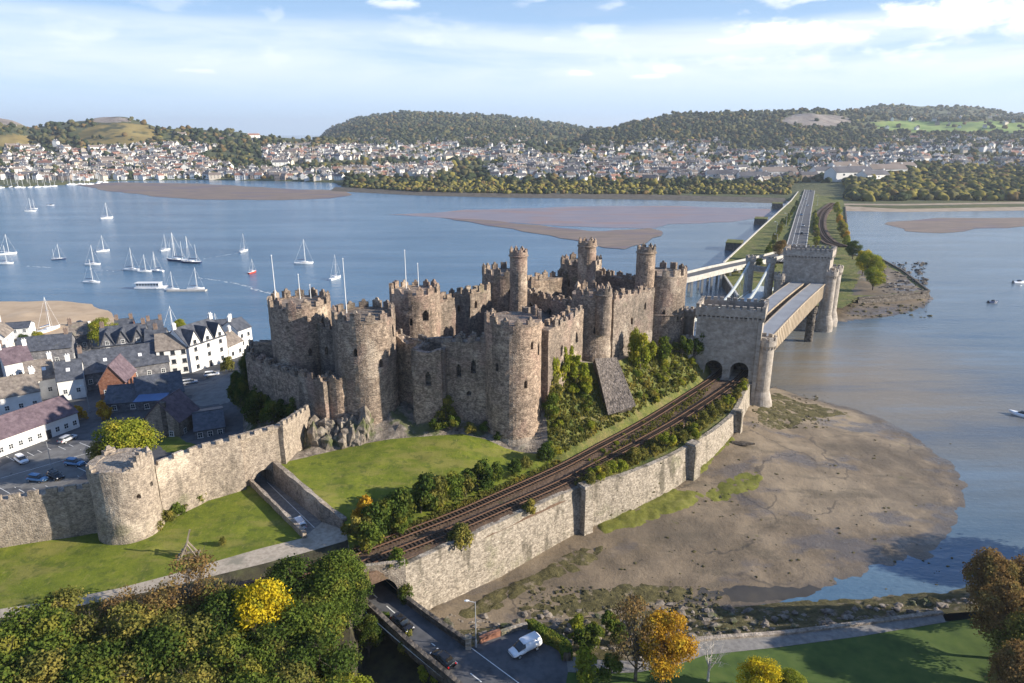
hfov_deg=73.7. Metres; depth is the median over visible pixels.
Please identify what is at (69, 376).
house
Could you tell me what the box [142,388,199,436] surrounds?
house
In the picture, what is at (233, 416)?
town ground
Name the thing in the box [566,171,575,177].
house
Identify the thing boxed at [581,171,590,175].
house
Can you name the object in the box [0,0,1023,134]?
sky
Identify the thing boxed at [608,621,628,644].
shrub
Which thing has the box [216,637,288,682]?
tree
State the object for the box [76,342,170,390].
house
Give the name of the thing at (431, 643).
road marking
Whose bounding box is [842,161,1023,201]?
shore wood
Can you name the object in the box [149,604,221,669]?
tree
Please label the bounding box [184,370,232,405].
yard
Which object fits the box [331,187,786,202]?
shoreline
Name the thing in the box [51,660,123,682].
tree
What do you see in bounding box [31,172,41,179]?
house
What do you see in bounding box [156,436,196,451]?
grass plot
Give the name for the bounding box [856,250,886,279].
tree
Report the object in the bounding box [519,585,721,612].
boulders
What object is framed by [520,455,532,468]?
shrub
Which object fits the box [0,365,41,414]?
house
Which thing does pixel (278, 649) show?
tree
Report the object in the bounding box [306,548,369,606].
tree
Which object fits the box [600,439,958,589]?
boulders
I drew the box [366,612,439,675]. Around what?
road marking
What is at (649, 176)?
house
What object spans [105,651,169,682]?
tree
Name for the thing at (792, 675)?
tree
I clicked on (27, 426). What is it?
house
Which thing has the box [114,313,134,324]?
house
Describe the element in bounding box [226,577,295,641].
tree
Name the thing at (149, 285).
passenger boat
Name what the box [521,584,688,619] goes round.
seaweed
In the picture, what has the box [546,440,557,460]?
shrub
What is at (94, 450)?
tree
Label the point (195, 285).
sailing yacht
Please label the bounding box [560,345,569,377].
shrub
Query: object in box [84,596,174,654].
tree
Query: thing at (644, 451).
shrub
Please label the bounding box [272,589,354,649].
tree
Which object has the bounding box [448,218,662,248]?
mudflat
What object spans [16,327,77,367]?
house
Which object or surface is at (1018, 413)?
motorboat
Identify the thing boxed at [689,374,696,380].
shrub
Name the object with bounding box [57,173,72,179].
house
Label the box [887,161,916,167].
shed
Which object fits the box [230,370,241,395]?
tree
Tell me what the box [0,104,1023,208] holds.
hills
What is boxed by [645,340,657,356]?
shrub
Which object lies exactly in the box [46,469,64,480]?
car
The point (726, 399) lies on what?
shrub
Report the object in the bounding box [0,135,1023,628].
water
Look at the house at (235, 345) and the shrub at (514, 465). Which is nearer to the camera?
the shrub at (514, 465)
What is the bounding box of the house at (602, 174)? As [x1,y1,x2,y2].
[595,172,611,175]
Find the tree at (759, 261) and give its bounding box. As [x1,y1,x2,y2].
[755,258,763,265]
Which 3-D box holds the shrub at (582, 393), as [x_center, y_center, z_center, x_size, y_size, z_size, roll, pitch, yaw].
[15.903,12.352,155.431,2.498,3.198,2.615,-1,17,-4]
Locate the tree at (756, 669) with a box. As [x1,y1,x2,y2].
[732,655,784,682]
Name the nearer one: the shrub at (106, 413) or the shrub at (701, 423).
the shrub at (701, 423)
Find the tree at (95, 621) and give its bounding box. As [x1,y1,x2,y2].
[64,603,137,643]
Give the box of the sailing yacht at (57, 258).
[51,245,65,259]
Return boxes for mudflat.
[78,182,351,199]
[388,206,772,227]
[428,387,967,629]
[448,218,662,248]
[885,218,1023,232]
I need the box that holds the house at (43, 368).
[22,351,58,399]
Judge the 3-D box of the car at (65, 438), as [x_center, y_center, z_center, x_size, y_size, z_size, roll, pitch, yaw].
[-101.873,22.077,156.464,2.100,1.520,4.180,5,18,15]
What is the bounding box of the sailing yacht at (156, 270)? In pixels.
[150,255,163,271]
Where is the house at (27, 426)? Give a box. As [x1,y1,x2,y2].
[0,395,79,456]
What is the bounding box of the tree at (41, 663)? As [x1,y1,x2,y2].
[1,645,75,682]
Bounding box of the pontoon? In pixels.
[166,289,206,291]
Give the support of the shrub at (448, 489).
on the castle lawn at (340, 480)
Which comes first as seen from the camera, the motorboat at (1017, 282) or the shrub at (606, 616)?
the shrub at (606, 616)
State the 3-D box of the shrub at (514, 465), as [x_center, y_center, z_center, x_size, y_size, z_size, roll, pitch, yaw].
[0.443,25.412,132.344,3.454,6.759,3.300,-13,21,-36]
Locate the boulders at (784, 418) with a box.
[752,396,829,429]
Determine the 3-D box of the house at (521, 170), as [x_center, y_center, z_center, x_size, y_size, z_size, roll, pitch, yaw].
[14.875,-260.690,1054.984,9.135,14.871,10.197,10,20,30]
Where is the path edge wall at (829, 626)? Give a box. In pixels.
[639,610,943,659]
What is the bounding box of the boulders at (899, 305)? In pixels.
[847,299,932,317]
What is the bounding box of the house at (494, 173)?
[490,171,499,176]
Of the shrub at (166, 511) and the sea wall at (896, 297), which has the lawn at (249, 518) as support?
the shrub at (166, 511)
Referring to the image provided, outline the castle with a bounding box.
[245,237,687,447]
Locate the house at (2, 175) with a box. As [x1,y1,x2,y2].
[0,171,5,179]
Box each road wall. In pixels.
[367,602,462,682]
[396,591,464,646]
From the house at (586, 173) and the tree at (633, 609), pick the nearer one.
the tree at (633, 609)
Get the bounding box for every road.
[366,582,516,682]
[777,190,813,261]
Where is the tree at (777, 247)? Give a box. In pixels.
[772,240,787,255]
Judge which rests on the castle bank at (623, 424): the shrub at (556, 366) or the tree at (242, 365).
the shrub at (556, 366)
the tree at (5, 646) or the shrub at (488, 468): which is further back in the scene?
the shrub at (488, 468)
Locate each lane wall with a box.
[249,478,306,538]
[272,460,346,527]
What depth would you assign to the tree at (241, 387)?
158.19 m
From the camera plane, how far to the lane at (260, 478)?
134.96 m
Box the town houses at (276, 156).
[0,112,1023,180]
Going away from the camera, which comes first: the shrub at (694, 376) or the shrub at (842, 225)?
the shrub at (694, 376)
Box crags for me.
[294,406,374,449]
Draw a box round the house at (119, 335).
[99,317,147,348]
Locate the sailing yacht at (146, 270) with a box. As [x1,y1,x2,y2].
[137,255,151,271]
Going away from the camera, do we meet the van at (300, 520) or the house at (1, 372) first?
the van at (300, 520)
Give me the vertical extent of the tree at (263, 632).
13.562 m
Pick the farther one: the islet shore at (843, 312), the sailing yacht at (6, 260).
the sailing yacht at (6, 260)
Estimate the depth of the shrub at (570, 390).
153.52 m
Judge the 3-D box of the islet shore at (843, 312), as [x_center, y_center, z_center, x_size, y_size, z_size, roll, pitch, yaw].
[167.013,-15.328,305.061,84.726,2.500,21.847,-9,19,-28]
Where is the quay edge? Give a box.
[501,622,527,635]
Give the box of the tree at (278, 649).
[252,634,321,681]
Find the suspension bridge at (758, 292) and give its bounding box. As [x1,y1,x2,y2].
[683,255,776,337]
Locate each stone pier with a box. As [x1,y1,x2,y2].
[725,239,743,250]
[754,216,767,224]
[771,202,782,208]
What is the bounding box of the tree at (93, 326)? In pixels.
[86,317,118,343]
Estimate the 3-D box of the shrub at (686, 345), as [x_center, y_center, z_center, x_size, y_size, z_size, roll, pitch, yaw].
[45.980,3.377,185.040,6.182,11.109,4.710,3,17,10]
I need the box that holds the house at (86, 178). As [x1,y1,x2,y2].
[82,175,89,180]
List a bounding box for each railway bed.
[813,203,847,245]
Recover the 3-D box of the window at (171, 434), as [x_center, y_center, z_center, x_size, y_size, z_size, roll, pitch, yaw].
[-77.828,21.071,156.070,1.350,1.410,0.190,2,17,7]
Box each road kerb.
[786,189,804,245]
[806,190,814,246]
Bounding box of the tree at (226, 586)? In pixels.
[180,573,246,621]
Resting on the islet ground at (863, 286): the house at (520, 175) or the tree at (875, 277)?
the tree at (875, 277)
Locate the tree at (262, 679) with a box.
[217,667,289,682]
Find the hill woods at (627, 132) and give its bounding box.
[0,103,1023,148]
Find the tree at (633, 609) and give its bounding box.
[608,588,668,681]
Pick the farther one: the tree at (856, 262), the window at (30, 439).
the tree at (856, 262)
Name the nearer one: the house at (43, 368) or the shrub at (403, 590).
the shrub at (403, 590)
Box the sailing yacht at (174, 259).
[167,233,187,261]
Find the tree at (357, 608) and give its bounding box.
[340,568,374,629]
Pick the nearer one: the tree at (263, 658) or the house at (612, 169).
the tree at (263, 658)
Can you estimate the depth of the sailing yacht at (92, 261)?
405.47 m
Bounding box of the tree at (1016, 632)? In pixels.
[979,611,1023,682]
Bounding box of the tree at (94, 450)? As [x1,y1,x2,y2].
[83,439,115,459]
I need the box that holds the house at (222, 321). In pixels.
[207,313,234,325]
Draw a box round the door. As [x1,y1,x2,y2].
[46,429,51,438]
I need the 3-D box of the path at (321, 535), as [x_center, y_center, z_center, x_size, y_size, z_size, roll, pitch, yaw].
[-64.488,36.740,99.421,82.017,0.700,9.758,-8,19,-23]
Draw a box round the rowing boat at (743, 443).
[732,441,754,445]
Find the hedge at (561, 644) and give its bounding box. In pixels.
[525,618,572,660]
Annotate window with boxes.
[4,405,10,411]
[8,443,14,450]
[18,439,24,446]
[27,436,32,442]
[36,432,42,439]
[55,426,59,432]
[63,423,69,429]
[169,431,174,436]
[197,432,203,438]
[207,430,212,436]
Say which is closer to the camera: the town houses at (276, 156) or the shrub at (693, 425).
the shrub at (693, 425)
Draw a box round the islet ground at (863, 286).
[852,267,922,295]
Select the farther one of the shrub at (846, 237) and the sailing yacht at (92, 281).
the shrub at (846, 237)
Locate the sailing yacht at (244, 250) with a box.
[238,233,247,252]
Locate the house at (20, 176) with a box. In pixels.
[14,173,23,179]
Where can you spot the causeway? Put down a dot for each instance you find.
(757, 243)
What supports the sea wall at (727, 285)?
in the water
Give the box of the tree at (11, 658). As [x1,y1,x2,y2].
[0,629,63,680]
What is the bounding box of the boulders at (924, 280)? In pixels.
[879,262,928,293]
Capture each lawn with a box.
[0,486,301,608]
[282,434,557,551]
[566,618,1019,682]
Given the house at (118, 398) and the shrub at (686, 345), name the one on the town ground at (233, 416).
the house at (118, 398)
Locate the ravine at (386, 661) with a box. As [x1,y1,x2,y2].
[362,635,439,682]
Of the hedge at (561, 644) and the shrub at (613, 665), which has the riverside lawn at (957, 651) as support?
the shrub at (613, 665)
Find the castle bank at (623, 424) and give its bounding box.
[546,352,711,463]
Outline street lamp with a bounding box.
[464,599,476,647]
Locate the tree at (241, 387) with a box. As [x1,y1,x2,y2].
[233,379,248,420]
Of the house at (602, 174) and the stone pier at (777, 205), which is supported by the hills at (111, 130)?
the house at (602, 174)
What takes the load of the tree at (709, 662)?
on the riverside lawn at (957, 651)
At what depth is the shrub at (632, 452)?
140.48 m
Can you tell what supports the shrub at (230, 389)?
on the castle rock
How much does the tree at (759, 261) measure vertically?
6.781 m
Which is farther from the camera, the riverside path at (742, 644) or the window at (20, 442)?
the window at (20, 442)
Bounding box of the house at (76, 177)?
[72,175,80,180]
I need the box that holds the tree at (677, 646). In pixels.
[636,607,699,682]
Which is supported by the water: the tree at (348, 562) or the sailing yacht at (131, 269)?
the sailing yacht at (131, 269)
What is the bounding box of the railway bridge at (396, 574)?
[348,534,406,596]
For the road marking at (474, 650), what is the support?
on the road at (425, 634)
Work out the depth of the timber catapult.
106.87 m
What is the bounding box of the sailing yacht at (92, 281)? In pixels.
[82,261,99,282]
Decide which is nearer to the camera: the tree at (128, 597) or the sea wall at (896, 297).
the tree at (128, 597)
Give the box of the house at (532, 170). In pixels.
[529,166,535,175]
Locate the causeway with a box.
[725,193,924,307]
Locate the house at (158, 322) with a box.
[146,313,163,328]
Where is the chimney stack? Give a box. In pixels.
[159,401,168,436]
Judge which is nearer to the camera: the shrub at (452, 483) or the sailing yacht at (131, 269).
the shrub at (452, 483)
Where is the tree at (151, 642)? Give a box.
[116,619,204,682]
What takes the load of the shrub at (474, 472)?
on the castle lawn at (340, 480)
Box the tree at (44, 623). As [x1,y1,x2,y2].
[0,596,91,655]
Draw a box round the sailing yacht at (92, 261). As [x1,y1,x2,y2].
[84,249,100,264]
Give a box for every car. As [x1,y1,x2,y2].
[13,453,29,464]
[26,472,48,483]
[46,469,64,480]
[57,434,77,443]
[63,457,84,466]
[183,378,197,384]
[204,370,219,376]
[390,612,413,632]
[430,648,456,669]
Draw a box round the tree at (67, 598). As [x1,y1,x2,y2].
[30,585,111,642]
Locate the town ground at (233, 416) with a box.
[0,339,244,494]
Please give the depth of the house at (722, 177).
961.52 m
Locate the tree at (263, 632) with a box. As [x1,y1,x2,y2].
[226,613,292,669]
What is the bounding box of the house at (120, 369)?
[97,353,136,399]
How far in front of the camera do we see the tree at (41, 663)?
74.43 m
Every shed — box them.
[704,169,739,177]
[736,170,769,178]
[757,166,798,174]
[809,165,840,172]
[824,164,871,181]
[827,160,857,165]
[855,169,889,178]
[867,162,907,171]
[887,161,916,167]
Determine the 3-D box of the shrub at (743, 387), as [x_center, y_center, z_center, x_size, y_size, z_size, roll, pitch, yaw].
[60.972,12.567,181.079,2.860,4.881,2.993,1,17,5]
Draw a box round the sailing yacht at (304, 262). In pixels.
[294,240,312,263]
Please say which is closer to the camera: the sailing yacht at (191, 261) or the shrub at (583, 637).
the shrub at (583, 637)
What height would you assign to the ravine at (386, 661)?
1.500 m
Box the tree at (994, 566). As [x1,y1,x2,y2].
[960,546,1023,623]
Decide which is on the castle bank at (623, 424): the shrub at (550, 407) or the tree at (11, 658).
the shrub at (550, 407)
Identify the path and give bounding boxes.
[0,522,346,617]
[640,615,945,671]
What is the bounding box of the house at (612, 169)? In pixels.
[609,166,617,172]
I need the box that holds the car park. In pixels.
[0,443,85,488]
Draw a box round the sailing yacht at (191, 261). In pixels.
[181,236,201,263]
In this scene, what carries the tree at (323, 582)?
on the woodland floor
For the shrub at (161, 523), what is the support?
on the lawn at (249, 518)
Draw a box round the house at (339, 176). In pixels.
[334,173,344,179]
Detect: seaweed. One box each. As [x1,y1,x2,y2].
[458,546,602,618]
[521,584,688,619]
[598,489,703,533]
[700,436,734,473]
[705,472,762,501]
[753,393,846,429]
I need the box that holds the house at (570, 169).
[562,168,580,171]
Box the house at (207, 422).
[192,406,225,438]
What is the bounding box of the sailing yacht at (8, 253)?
[0,235,16,254]
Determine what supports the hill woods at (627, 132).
on the hills at (111, 130)
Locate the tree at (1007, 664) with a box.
[984,638,1023,682]
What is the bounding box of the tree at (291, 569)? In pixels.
[261,553,318,602]
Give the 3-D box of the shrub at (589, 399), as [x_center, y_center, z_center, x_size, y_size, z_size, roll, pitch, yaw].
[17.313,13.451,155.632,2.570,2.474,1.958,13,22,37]
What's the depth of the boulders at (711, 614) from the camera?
108.45 m
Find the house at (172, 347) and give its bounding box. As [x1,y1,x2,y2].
[154,332,190,373]
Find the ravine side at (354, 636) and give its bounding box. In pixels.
[349,593,371,682]
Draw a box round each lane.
[256,473,270,482]
[257,483,320,533]
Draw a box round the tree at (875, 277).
[864,267,887,289]
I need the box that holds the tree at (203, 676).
[160,657,230,682]
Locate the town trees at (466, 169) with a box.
[0,132,1023,185]
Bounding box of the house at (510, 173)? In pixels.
[503,171,512,176]
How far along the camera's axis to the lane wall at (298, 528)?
119.34 m
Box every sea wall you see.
[722,192,797,299]
[845,206,929,303]
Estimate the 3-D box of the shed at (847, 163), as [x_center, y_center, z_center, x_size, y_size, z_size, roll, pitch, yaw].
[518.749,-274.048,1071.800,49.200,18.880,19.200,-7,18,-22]
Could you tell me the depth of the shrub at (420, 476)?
122.20 m
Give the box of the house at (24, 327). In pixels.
[5,321,35,338]
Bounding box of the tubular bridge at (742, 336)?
[681,244,843,407]
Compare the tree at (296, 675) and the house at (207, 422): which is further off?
the house at (207, 422)
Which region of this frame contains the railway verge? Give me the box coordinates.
[414,389,742,555]
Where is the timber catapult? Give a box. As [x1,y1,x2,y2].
[177,529,200,560]
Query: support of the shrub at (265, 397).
on the castle rock
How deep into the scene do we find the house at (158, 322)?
238.81 m
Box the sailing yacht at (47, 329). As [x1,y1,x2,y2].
[37,298,59,332]
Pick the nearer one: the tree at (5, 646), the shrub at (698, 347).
the tree at (5, 646)
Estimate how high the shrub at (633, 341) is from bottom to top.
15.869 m
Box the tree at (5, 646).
[0,625,35,663]
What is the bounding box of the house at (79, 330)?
[67,318,92,350]
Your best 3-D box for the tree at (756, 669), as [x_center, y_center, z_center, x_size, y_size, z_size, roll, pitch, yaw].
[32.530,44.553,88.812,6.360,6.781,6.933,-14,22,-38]
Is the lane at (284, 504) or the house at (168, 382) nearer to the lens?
the lane at (284, 504)
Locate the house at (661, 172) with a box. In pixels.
[654,169,666,175]
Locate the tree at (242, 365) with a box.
[237,348,248,389]
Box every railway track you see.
[230,368,721,590]
[296,369,747,585]
[817,203,840,245]
[820,203,845,245]
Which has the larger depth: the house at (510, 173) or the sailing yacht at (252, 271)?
the house at (510, 173)
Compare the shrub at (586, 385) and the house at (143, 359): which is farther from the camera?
the house at (143, 359)
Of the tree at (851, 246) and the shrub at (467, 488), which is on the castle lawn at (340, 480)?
the shrub at (467, 488)
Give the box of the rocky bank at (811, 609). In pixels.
[457,585,983,660]
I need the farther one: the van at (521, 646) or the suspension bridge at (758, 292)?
the suspension bridge at (758, 292)
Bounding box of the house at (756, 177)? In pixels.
[754,175,762,180]
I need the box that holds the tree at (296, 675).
[257,656,321,682]
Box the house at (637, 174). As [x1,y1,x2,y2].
[632,172,651,176]
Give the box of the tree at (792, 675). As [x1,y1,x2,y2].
[773,667,807,682]
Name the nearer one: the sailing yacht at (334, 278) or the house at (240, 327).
the house at (240, 327)
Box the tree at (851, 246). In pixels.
[844,240,862,258]
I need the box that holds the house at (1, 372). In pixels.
[0,340,5,376]
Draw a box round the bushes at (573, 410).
[547,352,702,454]
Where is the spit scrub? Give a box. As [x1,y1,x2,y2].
[343,175,791,194]
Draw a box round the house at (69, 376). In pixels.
[54,353,86,399]
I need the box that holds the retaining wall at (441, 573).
[405,384,749,609]
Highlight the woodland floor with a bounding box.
[0,539,349,671]
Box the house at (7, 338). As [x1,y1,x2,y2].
[0,318,15,346]
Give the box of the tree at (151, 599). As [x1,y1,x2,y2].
[125,583,187,616]
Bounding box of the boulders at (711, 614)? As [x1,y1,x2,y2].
[443,595,977,653]
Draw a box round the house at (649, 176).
[642,174,656,179]
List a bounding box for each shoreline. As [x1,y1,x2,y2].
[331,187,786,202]
[844,202,1023,211]
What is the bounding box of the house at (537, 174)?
[534,172,544,177]
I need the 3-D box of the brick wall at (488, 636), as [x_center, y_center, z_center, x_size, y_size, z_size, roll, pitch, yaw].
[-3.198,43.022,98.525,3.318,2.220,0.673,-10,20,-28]
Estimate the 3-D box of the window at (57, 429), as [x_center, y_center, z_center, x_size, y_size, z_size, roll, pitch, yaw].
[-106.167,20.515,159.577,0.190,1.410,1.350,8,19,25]
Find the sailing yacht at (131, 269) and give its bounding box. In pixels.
[123,248,139,270]
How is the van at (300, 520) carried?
on the lane at (284, 504)
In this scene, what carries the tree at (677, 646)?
on the riverside lawn at (957, 651)
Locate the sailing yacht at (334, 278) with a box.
[328,255,340,280]
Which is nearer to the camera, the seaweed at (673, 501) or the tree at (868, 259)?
the seaweed at (673, 501)
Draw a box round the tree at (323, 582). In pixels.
[294,565,360,625]
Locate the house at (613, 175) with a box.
[609,173,620,178]
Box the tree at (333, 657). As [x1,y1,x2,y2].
[278,626,362,682]
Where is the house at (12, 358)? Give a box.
[0,338,33,376]
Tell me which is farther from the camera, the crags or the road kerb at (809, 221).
the road kerb at (809, 221)
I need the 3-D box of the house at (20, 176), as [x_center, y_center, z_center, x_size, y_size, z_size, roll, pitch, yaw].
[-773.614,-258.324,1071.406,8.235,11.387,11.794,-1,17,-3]
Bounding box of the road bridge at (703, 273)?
[687,251,782,296]
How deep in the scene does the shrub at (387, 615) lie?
102.52 m
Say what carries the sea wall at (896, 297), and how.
in the water
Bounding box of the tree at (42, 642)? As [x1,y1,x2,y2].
[1,627,113,682]
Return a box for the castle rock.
[243,344,681,460]
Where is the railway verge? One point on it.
(702, 431)
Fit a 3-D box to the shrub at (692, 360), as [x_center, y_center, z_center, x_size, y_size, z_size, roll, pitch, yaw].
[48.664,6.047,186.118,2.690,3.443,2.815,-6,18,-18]
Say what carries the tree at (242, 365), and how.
on the castle rock
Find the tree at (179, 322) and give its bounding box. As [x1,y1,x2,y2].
[174,319,185,326]
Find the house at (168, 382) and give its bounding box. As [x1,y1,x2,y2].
[133,370,184,410]
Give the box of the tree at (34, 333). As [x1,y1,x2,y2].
[30,331,43,335]
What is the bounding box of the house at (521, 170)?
[518,168,525,172]
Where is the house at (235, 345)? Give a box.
[225,326,243,358]
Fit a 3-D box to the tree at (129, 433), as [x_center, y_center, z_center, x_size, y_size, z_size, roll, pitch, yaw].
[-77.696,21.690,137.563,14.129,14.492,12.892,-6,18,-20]
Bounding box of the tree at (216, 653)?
[171,628,254,682]
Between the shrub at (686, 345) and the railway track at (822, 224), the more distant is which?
the railway track at (822, 224)
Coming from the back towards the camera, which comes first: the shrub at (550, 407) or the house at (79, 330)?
the house at (79, 330)
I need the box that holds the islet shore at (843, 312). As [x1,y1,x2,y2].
[836,296,932,321]
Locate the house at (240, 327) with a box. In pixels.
[221,316,251,348]
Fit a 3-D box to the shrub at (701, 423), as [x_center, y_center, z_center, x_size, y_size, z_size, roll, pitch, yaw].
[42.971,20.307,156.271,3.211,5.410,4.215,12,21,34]
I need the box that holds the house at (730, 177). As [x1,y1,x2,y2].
[726,175,734,179]
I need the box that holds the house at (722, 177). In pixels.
[718,174,726,180]
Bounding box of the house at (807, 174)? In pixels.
[798,171,818,178]
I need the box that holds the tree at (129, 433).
[88,416,163,450]
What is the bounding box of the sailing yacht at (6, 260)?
[0,246,13,263]
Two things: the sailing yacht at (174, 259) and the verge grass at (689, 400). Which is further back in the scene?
the sailing yacht at (174, 259)
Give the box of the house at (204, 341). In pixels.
[169,312,228,371]
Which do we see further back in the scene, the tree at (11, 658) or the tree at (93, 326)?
the tree at (93, 326)
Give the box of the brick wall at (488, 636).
[479,629,500,643]
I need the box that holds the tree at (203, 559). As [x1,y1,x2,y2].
[146,542,225,619]
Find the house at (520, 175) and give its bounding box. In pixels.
[513,172,526,179]
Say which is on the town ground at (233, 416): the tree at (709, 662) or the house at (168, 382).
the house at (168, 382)
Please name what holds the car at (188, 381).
on the yard at (211, 392)
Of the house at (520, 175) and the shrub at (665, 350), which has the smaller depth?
the shrub at (665, 350)
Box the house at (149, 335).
[144,323,168,342]
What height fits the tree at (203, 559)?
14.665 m
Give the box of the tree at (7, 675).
[0,667,25,682]
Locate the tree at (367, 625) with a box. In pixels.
[355,612,382,656]
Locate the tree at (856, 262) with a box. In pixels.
[855,249,871,275]
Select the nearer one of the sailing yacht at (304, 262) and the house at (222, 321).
the house at (222, 321)
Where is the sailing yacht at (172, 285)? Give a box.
[164,271,178,289]
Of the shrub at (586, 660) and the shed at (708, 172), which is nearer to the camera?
the shrub at (586, 660)
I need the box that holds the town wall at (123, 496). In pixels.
[0,405,309,547]
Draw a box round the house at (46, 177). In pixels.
[44,175,51,179]
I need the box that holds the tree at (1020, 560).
[997,553,1023,599]
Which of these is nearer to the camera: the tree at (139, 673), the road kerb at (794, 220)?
the tree at (139, 673)
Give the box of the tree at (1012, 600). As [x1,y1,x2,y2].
[962,574,1023,648]
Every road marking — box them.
[0,443,86,493]
[267,482,314,527]
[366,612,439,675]
[370,591,481,681]
[385,580,518,682]
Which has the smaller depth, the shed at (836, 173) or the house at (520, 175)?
the shed at (836, 173)
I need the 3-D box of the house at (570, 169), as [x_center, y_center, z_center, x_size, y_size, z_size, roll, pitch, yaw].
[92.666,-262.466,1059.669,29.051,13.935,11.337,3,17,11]
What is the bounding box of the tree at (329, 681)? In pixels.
[307,673,353,682]
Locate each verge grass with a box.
[352,459,560,552]
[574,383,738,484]
[588,386,710,465]
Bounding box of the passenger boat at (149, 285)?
[134,282,167,288]
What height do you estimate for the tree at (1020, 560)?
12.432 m
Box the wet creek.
[685,583,836,602]
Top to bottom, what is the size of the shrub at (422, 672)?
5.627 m
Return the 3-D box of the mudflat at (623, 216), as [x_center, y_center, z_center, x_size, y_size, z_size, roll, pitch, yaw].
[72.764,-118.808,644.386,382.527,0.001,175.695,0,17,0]
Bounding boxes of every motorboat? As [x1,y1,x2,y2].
[1009,409,1023,417]
[1011,280,1023,283]
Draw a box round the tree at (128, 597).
[96,584,139,624]
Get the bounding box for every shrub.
[74,405,88,419]
[95,400,113,419]
[155,511,164,529]
[162,510,174,520]
[164,510,176,521]
[170,502,186,518]
[218,536,226,545]
[220,356,234,371]
[225,377,248,406]
[240,394,263,424]
[247,384,264,406]
[258,399,282,424]
[262,394,269,402]
[274,399,288,417]
[285,397,296,414]
[340,515,371,541]
[350,494,372,519]
[356,520,383,553]
[359,501,392,537]
[376,498,397,528]
[377,611,389,639]
[383,489,415,523]
[386,547,408,587]
[392,512,408,533]
[394,486,415,515]
[397,583,413,605]
[397,629,411,655]
[410,474,439,512]
[412,471,433,488]
[417,665,437,682]
[428,418,443,430]
[428,475,449,507]
[434,395,456,421]
[442,415,460,428]
[443,484,453,497]
[444,470,465,505]
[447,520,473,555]
[457,473,475,496]
[462,462,494,490]
[464,421,476,433]
[476,458,497,489]
[479,421,488,431]
[491,461,504,481]
[493,431,502,439]
[507,458,520,476]
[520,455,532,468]
[521,498,535,514]
[536,442,553,462]
[541,392,560,418]
[543,375,564,404]
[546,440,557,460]
[552,357,560,379]
[552,420,563,426]
[554,446,563,453]
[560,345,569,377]
[561,414,569,422]
[567,386,576,392]
[567,633,575,640]
[568,354,589,378]
[568,613,584,629]
[569,345,574,375]
[572,628,591,649]
[573,645,599,682]
[578,389,586,397]
[580,375,592,393]
[581,400,592,406]
[583,395,592,401]
[584,471,595,484]
[585,621,604,649]
[587,420,594,429]
[587,466,605,480]
[595,652,623,682]
[597,462,609,475]
[601,609,619,631]
[605,459,617,475]
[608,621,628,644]
[617,459,628,471]
[625,446,642,460]
[627,326,639,361]
[630,332,650,370]
[633,369,639,376]
[635,378,643,382]
[635,391,641,397]
[639,448,648,459]
[643,381,651,388]
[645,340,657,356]
[645,390,653,396]
[651,389,658,397]
[651,443,660,450]
[652,396,659,401]
[656,336,672,360]
[657,370,666,375]
[657,376,668,381]
[658,431,677,445]
[660,359,669,366]
[660,365,668,371]
[671,335,693,355]
[671,363,681,369]
[676,430,687,441]
[683,338,704,357]
[687,422,699,432]
[688,358,696,364]
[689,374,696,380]
[691,427,701,438]
[696,419,707,430]
[698,410,711,423]
[706,404,719,416]
[715,399,725,412]
[722,394,735,404]
[732,387,742,398]
[737,380,747,390]
[764,245,772,252]
[776,224,782,231]
[812,236,820,241]
[834,206,841,212]
[837,222,847,231]
[839,228,845,238]
[842,235,850,242]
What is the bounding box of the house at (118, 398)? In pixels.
[103,383,138,412]
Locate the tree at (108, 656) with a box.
[48,622,132,682]
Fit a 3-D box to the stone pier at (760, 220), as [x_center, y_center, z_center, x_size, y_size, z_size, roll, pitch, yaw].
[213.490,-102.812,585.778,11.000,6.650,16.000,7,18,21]
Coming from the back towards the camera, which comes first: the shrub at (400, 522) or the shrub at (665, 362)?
the shrub at (665, 362)
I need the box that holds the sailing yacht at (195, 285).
[186,267,204,288]
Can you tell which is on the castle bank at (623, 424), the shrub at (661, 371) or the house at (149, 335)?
the shrub at (661, 371)
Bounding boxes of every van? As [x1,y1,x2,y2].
[293,516,306,528]
[508,631,541,659]
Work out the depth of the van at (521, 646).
95.49 m
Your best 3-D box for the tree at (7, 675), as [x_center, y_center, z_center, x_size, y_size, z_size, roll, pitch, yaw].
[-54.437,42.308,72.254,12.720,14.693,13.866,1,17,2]
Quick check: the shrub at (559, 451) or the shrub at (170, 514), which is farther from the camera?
the shrub at (559, 451)
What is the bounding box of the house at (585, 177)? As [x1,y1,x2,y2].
[580,174,587,179]
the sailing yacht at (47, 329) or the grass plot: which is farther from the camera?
the sailing yacht at (47, 329)
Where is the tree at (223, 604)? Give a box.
[190,588,254,647]
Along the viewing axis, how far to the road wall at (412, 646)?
95.78 m
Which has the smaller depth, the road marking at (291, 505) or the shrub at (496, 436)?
the road marking at (291, 505)
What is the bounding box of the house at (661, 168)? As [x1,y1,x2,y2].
[652,167,664,169]
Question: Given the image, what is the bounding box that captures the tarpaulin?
[133,393,168,401]
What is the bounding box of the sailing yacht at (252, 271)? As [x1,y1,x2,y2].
[248,259,255,273]
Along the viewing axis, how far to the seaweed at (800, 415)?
187.12 m
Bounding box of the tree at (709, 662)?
[699,631,729,681]
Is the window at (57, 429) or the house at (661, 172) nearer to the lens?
the window at (57, 429)
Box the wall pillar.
[465,634,471,649]
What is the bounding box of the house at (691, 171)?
[689,169,697,175]
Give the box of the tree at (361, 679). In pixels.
[340,670,373,682]

